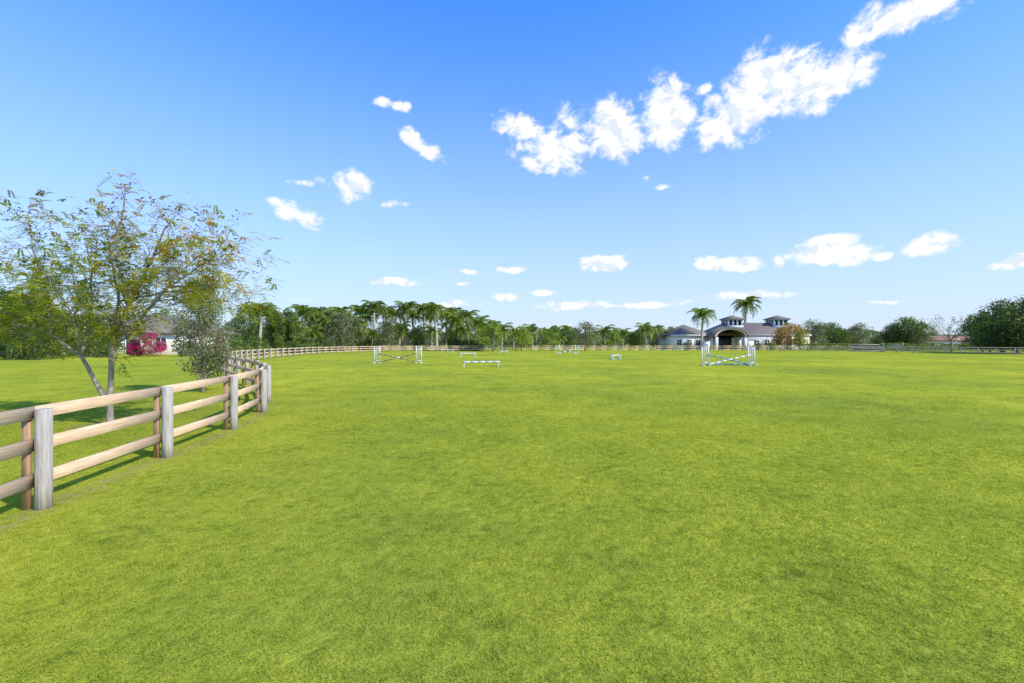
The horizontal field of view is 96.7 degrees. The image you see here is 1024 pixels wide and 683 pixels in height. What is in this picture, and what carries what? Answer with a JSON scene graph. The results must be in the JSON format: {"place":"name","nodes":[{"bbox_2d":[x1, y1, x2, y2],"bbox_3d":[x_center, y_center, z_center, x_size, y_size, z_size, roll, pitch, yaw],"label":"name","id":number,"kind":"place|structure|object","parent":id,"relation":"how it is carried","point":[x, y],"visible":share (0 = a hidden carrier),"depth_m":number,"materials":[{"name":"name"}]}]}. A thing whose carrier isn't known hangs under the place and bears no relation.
{"place":"outdoors","nodes":[
{"label":"outdoors","id":0,"kind":"place"},
{"bbox_2d":[0,343,1023,682],"bbox_3d":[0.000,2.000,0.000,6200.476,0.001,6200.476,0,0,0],"label":"ground","id":1,"kind":"structure","parent":0,"point":[976,377],"depth_m":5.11,"materials":[{"name":"plant"}]},
{"bbox_2d":[2,318,50,357],"bbox_3d":[-64.084,-0.637,59.998,5.882,5.353,5.458,0,0,38],"label":"grey leaf tree","id":2,"kind":"object","parent":1,"relation":"on","point":[27,337],"visible":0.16,"depth_m":59.27,"materials":[{"name":"green plant"}]},
{"bbox_2d":[0,286,63,355],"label":"ficus tree","id":3,"kind":"object","parent":1,"relation":"on","point":[14,312],"visible":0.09,"depth_m":65.11,"materials":[{"name":"green plant"}]},
{"bbox_2d":[0,328,65,359],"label":"hedge","id":4,"kind":"object","parent":1,"relation":"on","point":[20,352],"visible":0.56,"depth_m":52.80,"materials":[{"name":"green plant"}]},
{"bbox_2d":[11,302,86,356],"bbox_3d":[-65.213,-2.142,64.222,9.219,8.402,8.379,0,0,18],"label":"broadleaf tree","id":5,"kind":"object","parent":1,"relation":"on","point":[59,321],"visible":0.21,"depth_m":63.82,"materials":[{"name":"green plant"}]},
{"bbox_2d":[49,325,81,357],"bbox_3d":[-58.906,-0.263,60.102,3.769,4.630,3.839,0,0,-13],"label":"young shade tree","id":6,"kind":"object","parent":1,"relation":"on","point":[71,332],"visible":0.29,"depth_m":59.83,"materials":[{"name":"green plant"}]},
{"bbox_2d":[64,312,107,352],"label":"broadleaf tree","id":7,"kind":"object","parent":1,"relation":"on","point":[83,317],"visible":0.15,"depth_m":67.54,"materials":[{"name":"green plant"}]},
{"bbox_2d":[73,340,98,355],"bbox_3d":[-57.946,0.798,62.318,3.342,2.546,3.559,0,0,-29],"label":"shrub","id":8,"kind":"object","parent":1,"relation":"on","point":[88,345],"visible":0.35,"depth_m":61.93,"materials":[{"name":"green plant"}]},
{"bbox_2d":[15,337,166,354],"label":"trim and columns","id":9,"kind":"structure","parent":1,"relation":"on","point":[124,349],"depth_m":75.87,"materials":[{"name":"white paint"}]},
{"bbox_2d":[86,337,125,356],"bbox_3d":[-55.266,0.492,62.078,4.467,3.195,4.194,0,0,4],"label":"shrub","id":10,"kind":"object","parent":1,"relation":"on","point":[99,348],"visible":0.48,"depth_m":61.35,"materials":[{"name":"green plant"}]},
{"bbox_2d":[12,334,236,354],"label":"walls","id":11,"kind":"structure","parent":1,"relation":"on","point":[170,337],"depth_m":76.00,"materials":[{"name":"paint"}]},
{"bbox_2d":[16,305,165,354],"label":"windows and doors","id":12,"kind":"structure","parent":11,"relation":"in","point":[131,341],"depth_m":75.95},
{"bbox_2d":[12,294,241,334],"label":"roof","id":13,"kind":"structure","parent":11,"relation":"on","point":[164,330],"depth_m":79.83,"materials":[{"name":"tile"}]},
{"bbox_2d":[127,341,146,356],"bbox_3d":[-53.902,0.927,65.185,2.238,2.292,2.538,0,0,0],"label":"bougainvillea","id":14,"kind":"object","parent":1,"relation":"on","point":[132,346],"visible":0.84,"depth_m":64.68,"materials":[{"name":"pink plant"}]},
{"bbox_2d":[0,166,289,421],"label":"feathery tree","id":15,"kind":"object","parent":1,"relation":"on","point":[134,285],"visible":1,"depth_m":10.94,"materials":[{"name":"green plant"}]},
{"bbox_2d":[132,332,169,355],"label":"bougainvillea","id":16,"kind":"object","parent":1,"relation":"on","point":[152,351],"visible":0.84,"depth_m":65.60,"materials":[{"name":"pink plant"}]},
{"bbox_2d":[174,340,198,355],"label":"shrub","id":17,"kind":"object","parent":1,"relation":"on","point":[180,353],"visible":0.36,"depth_m":65.59,"materials":[{"name":"green plant"}]},
{"bbox_2d":[155,273,242,391],"bbox_3d":[-12.530,-0.419,18.177,2.746,4.962,2.600,0,0,0],"label":"olive tree","id":18,"kind":"object","parent":1,"relation":"on","point":[204,350],"visible":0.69,"depth_m":18.13,"materials":[{"name":"green plant"}]},
{"bbox_2d":[219,333,252,355],"bbox_3d":[-38.918,0.373,63.497,4.936,3.446,5.257,0,0,0],"label":"shrub","id":19,"kind":"object","parent":1,"relation":"on","point":[235,344],"visible":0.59,"depth_m":63.54,"materials":[{"name":"green plant"}]},
{"bbox_2d":[221,314,256,348],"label":"broadleaf tree","id":20,"kind":"object","parent":1,"relation":"on","point":[240,326],"visible":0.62,"depth_m":94.44,"materials":[{"name":"green plant"}]},
{"bbox_2d":[232,304,260,345],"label":"palm tree","id":21,"kind":"object","parent":1,"relation":"on","point":[250,318],"visible":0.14,"depth_m":100.91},
{"bbox_2d":[241,335,271,355],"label":"shrub","id":22,"kind":"object","parent":1,"relation":"on","point":[253,341],"visible":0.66,"depth_m":69.48,"materials":[{"name":"green plant"}]},
{"bbox_2d":[244,319,268,344],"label":"broadleaf tree","id":23,"kind":"object","parent":1,"relation":"on","point":[254,333],"visible":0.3,"depth_m":99.26,"materials":[{"name":"green plant"}]},
{"bbox_2d":[243,301,276,351],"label":"palm tree","id":24,"kind":"object","parent":1,"relation":"on","point":[261,306],"visible":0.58,"depth_m":98.00,"materials":[{"name":"plant"}]},
{"bbox_2d":[261,308,277,351],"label":"columnar tree","id":25,"kind":"object","parent":1,"relation":"on","point":[268,333],"visible":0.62,"depth_m":87.64,"materials":[{"name":"green plant"}]},
{"bbox_2d":[270,311,286,352],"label":"columnar tree","id":26,"kind":"object","parent":1,"relation":"on","point":[280,336],"visible":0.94,"depth_m":86.55,"materials":[{"name":"green plant"}]},
{"bbox_2d":[281,308,294,352],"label":"columnar tree","id":27,"kind":"object","parent":1,"relation":"on","point":[288,315],"visible":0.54,"depth_m":88.64,"materials":[{"name":"green plant"}]},
{"bbox_2d":[287,315,301,349],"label":"columnar tree","id":28,"kind":"object","parent":1,"relation":"on","point":[295,324],"visible":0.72,"depth_m":87.72,"materials":[{"name":"green plant"}]},
{"bbox_2d":[280,321,309,337],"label":"palm tree","id":29,"kind":"object","parent":1,"relation":"on","point":[303,330],"visible":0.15,"depth_m":92.41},
{"bbox_2d":[285,304,319,346],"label":"palm tree","id":30,"kind":"object","parent":1,"relation":"on","point":[304,310],"visible":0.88,"depth_m":100.08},
{"bbox_2d":[285,335,321,352],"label":"shrub","id":31,"kind":"object","parent":1,"relation":"on","point":[303,342],"visible":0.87,"depth_m":81.73,"materials":[{"name":"green plant"}]},
{"bbox_2d":[300,324,323,342],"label":"palm tree","id":32,"kind":"object","parent":1,"relation":"on","point":[312,330],"visible":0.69,"depth_m":100.08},
{"bbox_2d":[299,309,325,334],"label":"palm tree","id":33,"kind":"object","parent":1,"relation":"on","point":[319,311],"visible":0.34,"depth_m":103.76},
{"bbox_2d":[299,309,333,339],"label":"palm tree","id":34,"kind":"object","parent":1,"relation":"on","point":[328,313],"visible":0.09,"depth_m":110.18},
{"bbox_2d":[305,335,335,351],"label":"shrub","id":35,"kind":"object","parent":1,"relation":"on","point":[324,341],"visible":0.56,"depth_m":89.78,"materials":[{"name":"green plant"}]},
{"bbox_2d":[311,326,330,350],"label":"broadleaf tree","id":36,"kind":"object","parent":1,"relation":"on","point":[324,331],"visible":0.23,"depth_m":103.81,"materials":[{"name":"green plant"}]},
{"bbox_2d":[309,311,347,350],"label":"palm tree","id":37,"kind":"object","parent":1,"relation":"on","point":[322,320],"visible":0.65,"depth_m":103.34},
{"bbox_2d":[324,306,353,350],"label":"palm tree","id":38,"kind":"object","parent":1,"relation":"on","point":[341,310],"visible":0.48,"depth_m":111.30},
{"bbox_2d":[329,338,354,350],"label":"shrub","id":39,"kind":"object","parent":1,"relation":"on","point":[345,343],"visible":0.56,"depth_m":103.62,"materials":[{"name":"green plant"}]},
{"bbox_2d":[317,311,368,350],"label":"grey leaf tree","id":40,"kind":"object","parent":1,"relation":"on","point":[342,336],"visible":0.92,"depth_m":102.71,"materials":[{"name":"green plant"}]},
{"bbox_2d":[336,313,370,349],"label":"palm tree","id":41,"kind":"object","parent":1,"relation":"on","point":[363,322],"visible":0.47,"depth_m":107.12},
{"bbox_2d":[349,330,367,349],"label":"broadleaf tree","id":42,"kind":"object","parent":1,"relation":"on","point":[359,335],"visible":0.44,"depth_m":109.56,"materials":[{"name":"green plant"}]},
{"bbox_2d":[346,304,371,349],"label":"palm tree","id":43,"kind":"object","parent":1,"relation":"on","point":[356,307],"visible":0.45,"depth_m":123.02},
{"bbox_2d":[352,309,377,347],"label":"palm tree","id":44,"kind":"object","parent":1,"relation":"on","point":[370,320],"visible":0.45,"depth_m":113.83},
{"bbox_2d":[361,328,381,349],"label":"palm tree","id":45,"kind":"object","parent":1,"relation":"on","point":[371,332],"visible":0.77,"depth_m":109.91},
{"bbox_2d":[360,338,383,349],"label":"shrub","id":46,"kind":"object","parent":1,"relation":"on","point":[369,342],"visible":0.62,"depth_m":111.40,"materials":[{"name":"green plant"}]},
{"bbox_2d":[359,300,388,349],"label":"palm tree","id":47,"kind":"object","parent":1,"relation":"on","point":[373,305],"visible":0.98,"depth_m":111.96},
{"bbox_2d":[371,305,397,349],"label":"palm tree","id":48,"kind":"object","parent":1,"relation":"on","point":[388,314],"visible":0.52,"depth_m":117.62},
{"bbox_2d":[373,317,406,350],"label":"grey leaf tree","id":49,"kind":"object","parent":1,"relation":"on","point":[388,331],"visible":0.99,"depth_m":105.09,"materials":[{"name":"green plant"}]},
{"bbox_2d":[389,309,404,349],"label":"palm tree","id":50,"kind":"object","parent":1,"relation":"on","point":[396,319],"visible":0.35,"depth_m":123.66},
{"bbox_2d":[373,346,422,362],"bbox_3d":[-11.017,1.160,44.000,4.590,1.680,0.700,0,0,-2],"label":"show jump","id":51,"kind":"object","parent":1,"relation":"on","point":[379,353],"visible":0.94,"depth_m":43.90,"materials":[{"name":"white paint"}]},
{"bbox_2d":[391,321,412,350],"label":"palm tree","id":52,"kind":"object","parent":1,"relation":"on","point":[403,329],"visible":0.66,"depth_m":109.87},
{"bbox_2d":[391,300,419,350],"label":"palm tree","id":53,"kind":"object","parent":1,"relation":"on","point":[405,306],"visible":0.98,"depth_m":111.95,"materials":[{"name":"plant"}]},
{"bbox_2d":[399,310,425,348],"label":"palm tree","id":54,"kind":"object","parent":1,"relation":"on","point":[412,318],"visible":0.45,"depth_m":119.45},
{"bbox_2d":[407,328,425,347],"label":"broadleaf tree","id":55,"kind":"object","parent":1,"relation":"on","point":[416,333],"visible":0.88,"depth_m":111.50,"materials":[{"name":"green plant"}]},
{"bbox_2d":[413,304,438,348],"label":"palm tree","id":56,"kind":"object","parent":1,"relation":"on","point":[420,310],"visible":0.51,"depth_m":117.21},
{"bbox_2d":[420,315,441,348],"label":"palm tree","id":57,"kind":"object","parent":1,"relation":"on","point":[427,320],"visible":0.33,"depth_m":123.83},
{"bbox_2d":[418,323,444,350],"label":"palm tree","id":58,"kind":"object","parent":1,"relation":"on","point":[431,331],"visible":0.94,"depth_m":109.16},
{"bbox_2d":[422,302,448,350],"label":"palm tree","id":59,"kind":"object","parent":1,"relation":"on","point":[434,309],"visible":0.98,"depth_m":107.71,"materials":[{"name":"plant"}]},
{"bbox_2d":[436,308,458,348],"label":"palm tree","id":60,"kind":"object","parent":1,"relation":"on","point":[452,312],"visible":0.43,"depth_m":115.29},
{"bbox_2d":[441,328,460,345],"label":"broadleaf tree","id":61,"kind":"object","parent":1,"relation":"on","point":[451,336],"visible":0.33,"depth_m":117.52,"materials":[{"name":"green plant"}]},
{"bbox_2d":[438,311,474,339],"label":"palm tree","id":62,"kind":"object","parent":1,"relation":"on","point":[457,320],"visible":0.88,"depth_m":110.56,"materials":[{"name":"plant"}]},
{"bbox_2d":[449,323,472,350],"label":"palm tree","id":63,"kind":"object","parent":1,"relation":"on","point":[462,331],"visible":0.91,"depth_m":109.08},
{"bbox_2d":[448,339,482,350],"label":"hedge","id":64,"kind":"object","parent":1,"relation":"on","point":[464,343],"visible":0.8,"depth_m":109.18,"materials":[{"name":"green plant"}]},
{"bbox_2d":[455,309,479,348],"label":"palm tree","id":65,"kind":"object","parent":1,"relation":"on","point":[467,315],"visible":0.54,"depth_m":119.27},
{"bbox_2d":[466,315,493,348],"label":"palm tree","id":66,"kind":"object","parent":1,"relation":"on","point":[478,323],"visible":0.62,"depth_m":115.42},
{"bbox_2d":[473,322,504,350],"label":"young shade tree","id":67,"kind":"object","parent":1,"relation":"on","point":[489,338],"visible":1,"depth_m":103.54,"materials":[{"name":"green plant"}]},
{"bbox_2d":[493,322,513,348],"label":"palm tree","id":68,"kind":"object","parent":1,"relation":"on","point":[506,331],"visible":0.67,"depth_m":129.82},
{"bbox_2d":[0,346,1023,510],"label":"wooden fence","id":69,"kind":"object","parent":1,"relation":"on","point":[43,442],"visible":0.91,"depth_m":7.46,"materials":[{"name":"wood"}]},
{"bbox_2d":[513,325,534,350],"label":"young shade tree","id":70,"kind":"object","parent":1,"relation":"on","point":[524,339],"visible":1,"depth_m":105.08,"materials":[{"name":"green plant"}]},
{"bbox_2d":[523,323,542,348],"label":"palm tree","id":71,"kind":"object","parent":1,"relation":"on","point":[532,327],"visible":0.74,"depth_m":127.09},
{"bbox_2d":[539,330,558,350],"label":"young shade tree","id":72,"kind":"object","parent":1,"relation":"on","point":[547,338],"visible":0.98,"depth_m":111.42,"materials":[{"name":"green plant"}]},
{"bbox_2d":[542,326,560,348],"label":"palm tree","id":73,"kind":"object","parent":1,"relation":"on","point":[552,329],"visible":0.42,"depth_m":129.40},
{"bbox_2d":[553,333,566,348],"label":"palm tree","id":74,"kind":"object","parent":1,"relation":"on","point":[559,336],"visible":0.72,"depth_m":121.39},
{"bbox_2d":[558,325,573,348],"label":"palm tree","id":75,"kind":"object","parent":1,"relation":"on","point":[566,327],"visible":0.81,"depth_m":137.89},
{"bbox_2d":[561,329,578,348],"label":"broadleaf tree","id":76,"kind":"object","parent":1,"relation":"on","point":[568,342],"visible":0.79,"depth_m":123.45,"materials":[{"name":"green plant"}]},
{"bbox_2d":[571,321,603,350],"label":"grey leaf tree","id":77,"kind":"object","parent":1,"relation":"on","point":[585,336],"visible":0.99,"depth_m":109.01,"materials":[{"name":"green plant"}]},
{"bbox_2d":[224,325,967,346],"bbox_3d":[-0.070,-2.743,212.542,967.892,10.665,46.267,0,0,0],"label":"distant tree line","id":78,"kind":"object","parent":1,"relation":"on","point":[509,343],"visible":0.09,"depth_m":196.76,"materials":[{"name":"green plant"}]},
{"bbox_2d":[595,324,616,348],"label":"palm tree","id":79,"kind":"object","parent":1,"relation":"on","point":[605,329],"visible":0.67,"depth_m":127.88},
{"bbox_2d":[602,328,623,348],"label":"young shade tree","id":80,"kind":"object","parent":1,"relation":"on","point":[615,337],"visible":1,"depth_m":123.82,"materials":[{"name":"green plant"}]},
{"bbox_2d":[615,327,630,348],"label":"palm tree","id":81,"kind":"object","parent":1,"relation":"on","point":[623,333],"visible":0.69,"depth_m":134.02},
{"bbox_2d":[623,331,644,348],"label":"broadleaf tree","id":82,"kind":"object","parent":1,"relation":"on","point":[632,336],"visible":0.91,"depth_m":129.18,"materials":[{"name":"green plant"}]},
{"bbox_2d":[634,322,658,348],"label":"palm tree","id":83,"kind":"object","parent":1,"relation":"on","point":[644,327],"visible":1,"depth_m":125.30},
{"bbox_2d":[649,329,665,348],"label":"grey leaf tree","id":84,"kind":"object","parent":1,"relation":"on","point":[655,342],"visible":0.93,"depth_m":129.55,"materials":[{"name":"green plant"}]},
{"bbox_2d":[686,308,717,348],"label":"palm tree","id":85,"kind":"object","parent":1,"relation":"on","point":[702,312],"visible":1,"depth_m":121.88,"materials":[{"name":"plant"}]},
{"bbox_2d":[700,346,756,365],"bbox_3d":[18.773,1.140,39.500,4.690,1.720,0.700,0,0,-1],"label":"show jump","id":86,"kind":"object","parent":1,"relation":"on","point":[710,364],"visible":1,"depth_m":39.44,"materials":[{"name":"white paint"}]},
{"bbox_2d":[658,315,811,348],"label":"horse stable","id":87,"kind":"structure","parent":1,"relation":"on","point":[734,332],"depth_m":125.80,"materials":[{"name":"paint"}]},
{"bbox_2d":[677,320,798,348],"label":"windows and doors","id":88,"kind":"structure","parent":87,"relation":"in","point":[723,340],"depth_m":125.80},
{"bbox_2d":[729,296,761,322],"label":"palm tree","id":89,"kind":"object","parent":1,"relation":"on","point":[747,303],"visible":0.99,"depth_m":133.84,"materials":[{"name":"plant"}]},
{"bbox_2d":[766,328,790,348],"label":"autumn tree","id":90,"kind":"object","parent":1,"relation":"on","point":[778,340],"visible":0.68,"depth_m":119.35,"materials":[{"name":"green plant"}]},
{"bbox_2d":[772,322,810,348],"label":"autumn tree","id":91,"kind":"object","parent":1,"relation":"on","point":[789,328],"visible":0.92,"depth_m":116.76,"materials":[{"name":"brown plant"}]},
{"bbox_2d":[790,329,810,347],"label":"young shade tree","id":92,"kind":"object","parent":1,"relation":"on","point":[802,340],"visible":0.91,"depth_m":115.29,"materials":[{"name":"green plant"}]},
{"bbox_2d":[795,318,832,343],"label":"grey leaf tree","id":93,"kind":"object","parent":1,"relation":"on","point":[815,330],"visible":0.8,"depth_m":139.14,"materials":[{"name":"green plant"}]},
{"bbox_2d":[820,322,849,348],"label":"broadleaf tree","id":94,"kind":"object","parent":1,"relation":"on","point":[835,335],"visible":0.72,"depth_m":143.54,"materials":[{"name":"green plant"}]},
{"bbox_2d":[839,331,858,343],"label":"broadleaf tree","id":95,"kind":"object","parent":1,"relation":"on","point":[847,341],"visible":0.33,"depth_m":149.17,"materials":[{"name":"green plant"}]},
{"bbox_2d":[843,322,876,343],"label":"grey leaf tree","id":96,"kind":"object","parent":1,"relation":"on","point":[858,336],"visible":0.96,"depth_m":139.82,"materials":[{"name":"green plant"}]},
{"bbox_2d":[849,344,882,351],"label":"bleacher","id":97,"kind":"object","parent":1,"relation":"on","point":[865,347],"visible":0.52,"depth_m":99.12,"materials":[{"name":"silver paint"}]},
{"bbox_2d":[869,334,886,347],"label":"ficus tree","id":98,"kind":"object","parent":1,"relation":"on","point":[879,339],"visible":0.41,"depth_m":149.82,"materials":[{"name":"green plant"}]},
{"bbox_2d":[879,322,913,347],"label":"ficus tree","id":99,"kind":"object","parent":1,"relation":"on","point":[888,336],"visible":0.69,"depth_m":121.62,"materials":[{"name":"green plant"}]},
{"bbox_2d":[798,343,1010,350],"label":"hedge","id":100,"kind":"object","parent":1,"relation":"on","point":[928,345],"visible":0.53,"depth_m":113.30,"materials":[{"name":"green plant"}]},
{"bbox_2d":[883,316,942,349],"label":"broadleaf tree","id":101,"kind":"object","parent":1,"relation":"on","point":[907,325],"visible":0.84,"depth_m":118.74,"materials":[{"name":"green plant"}]},
{"bbox_2d":[910,326,938,345],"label":"grey leaf tree","id":102,"kind":"object","parent":1,"relation":"on","point":[924,338],"visible":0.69,"depth_m":117.45,"materials":[{"name":"green plant"}]},
{"bbox_2d":[919,312,971,350],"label":"sparse tree","id":103,"kind":"object","parent":1,"relation":"on","point":[949,335],"visible":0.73,"depth_m":100.08,"materials":[{"name":"grey plant"}]},
{"bbox_2d":[955,309,993,351],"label":"ficus tree","id":104,"kind":"object","parent":1,"relation":"on","point":[963,328],"visible":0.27,"depth_m":92.75,"materials":[{"name":"green plant"}]},
{"bbox_2d":[964,322,1010,351],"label":"broadleaf tree","id":105,"kind":"object","parent":1,"relation":"on","point":[985,335],"visible":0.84,"depth_m":83.67,"materials":[{"name":"green plant"}]},
{"bbox_2d":[964,296,1023,352],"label":"ficus tree","id":106,"kind":"object","parent":1,"relation":"on","point":[1000,302],"visible":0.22,"depth_m":86.03,"materials":[{"name":"green plant"}]},
{"bbox_2d":[976,294,1023,352],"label":"ficus tree","id":107,"kind":"object","parent":1,"relation":"on","point":[1019,341],"visible":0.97,"depth_m":80.27,"materials":[{"name":"green plant"}]},
{"bbox_2d":[997,320,1023,352],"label":"broadleaf tree","id":108,"kind":"object","parent":1,"relation":"on","point":[1013,337],"visible":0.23,"depth_m":81.91,"materials":[{"name":"green plant"}]},
{"bbox_2d":[0,0,1023,342],"label":"sky","id":109,"kind":"structure","parent":0,"point":[624,164],"materials":[{"name":"blue"}]},
{"bbox_2d":[908,336,973,348],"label":"barn","id":110,"kind":"structure","parent":0,"point":[940,339],"depth_m":148.00,"materials":[{"name":"paint"}]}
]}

